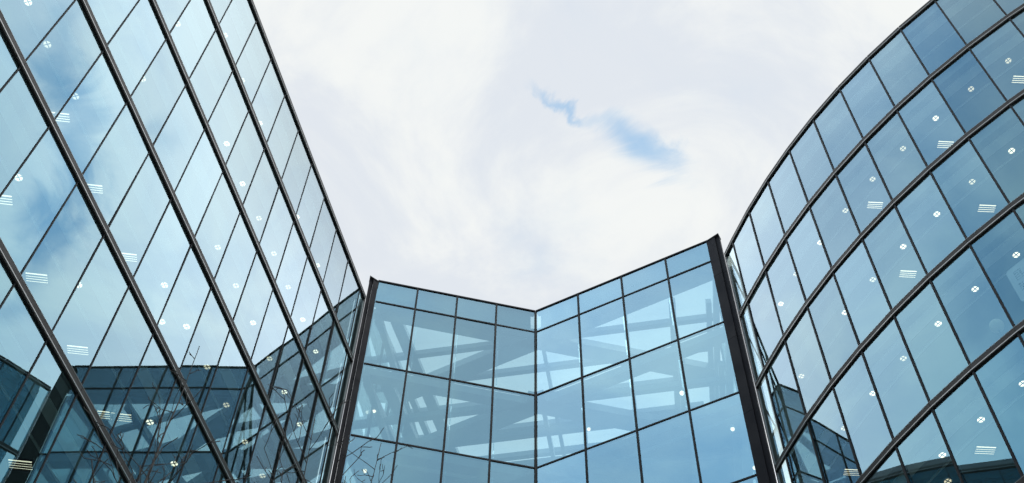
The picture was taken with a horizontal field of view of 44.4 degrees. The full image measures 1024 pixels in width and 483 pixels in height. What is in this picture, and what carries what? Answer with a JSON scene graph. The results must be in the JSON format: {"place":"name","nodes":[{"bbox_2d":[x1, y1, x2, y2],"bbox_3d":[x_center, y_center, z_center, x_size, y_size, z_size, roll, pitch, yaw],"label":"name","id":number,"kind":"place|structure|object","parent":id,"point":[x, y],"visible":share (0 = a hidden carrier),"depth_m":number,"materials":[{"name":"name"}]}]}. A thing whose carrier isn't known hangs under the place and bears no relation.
{"place":"outdoors","nodes":[
{"label":"outdoors","id":0,"kind":"place"},
{"bbox_2d":[73,346,250,482],"bbox_3d":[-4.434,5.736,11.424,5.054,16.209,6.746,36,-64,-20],"label":"bare tree","id":1,"kind":"object","parent":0,"point":[182,462],"visible":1,"depth_m":15.93,"materials":[{"name":"brown plant"}]},
{"bbox_2d":[0,0,365,482],"bbox_3d":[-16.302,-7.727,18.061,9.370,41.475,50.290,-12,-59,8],"label":"flat glass building","id":2,"kind":"structure","parent":0,"point":[165,206],"depth_m":29.60,"materials":[{"name":"glass"},{"name":"dark painted metal"}]},
{"bbox_2d":[254,384,383,482],"bbox_3d":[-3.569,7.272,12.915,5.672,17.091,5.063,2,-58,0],"label":"bare tree","id":3,"kind":"object","parent":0,"point":[310,441],"visible":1,"depth_m":18.92,"materials":[{"name":"brown plant"}]},
{"bbox_2d":[327,444,412,482],"bbox_3d":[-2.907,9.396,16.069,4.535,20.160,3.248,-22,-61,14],"label":"bare tree","id":4,"kind":"object","parent":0,"point":[375,465],"visible":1,"depth_m":23.86,"materials":[{"name":"brown plant"}]},
{"bbox_2d":[330,233,776,482],"bbox_3d":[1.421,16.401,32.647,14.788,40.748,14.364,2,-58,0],"label":"glass link building","id":5,"kind":"structure","parent":0,"point":[642,374],"depth_m":42.12,"materials":[{"name":"glass"}]},
{"bbox_2d":[724,0,1023,482],"bbox_3d":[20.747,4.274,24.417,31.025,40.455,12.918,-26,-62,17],"label":"curved glass building","id":6,"kind":"structure","parent":0,"point":[874,254],"depth_m":34.06,"materials":[{"name":"glass"},{"name":"dark painted metal"}]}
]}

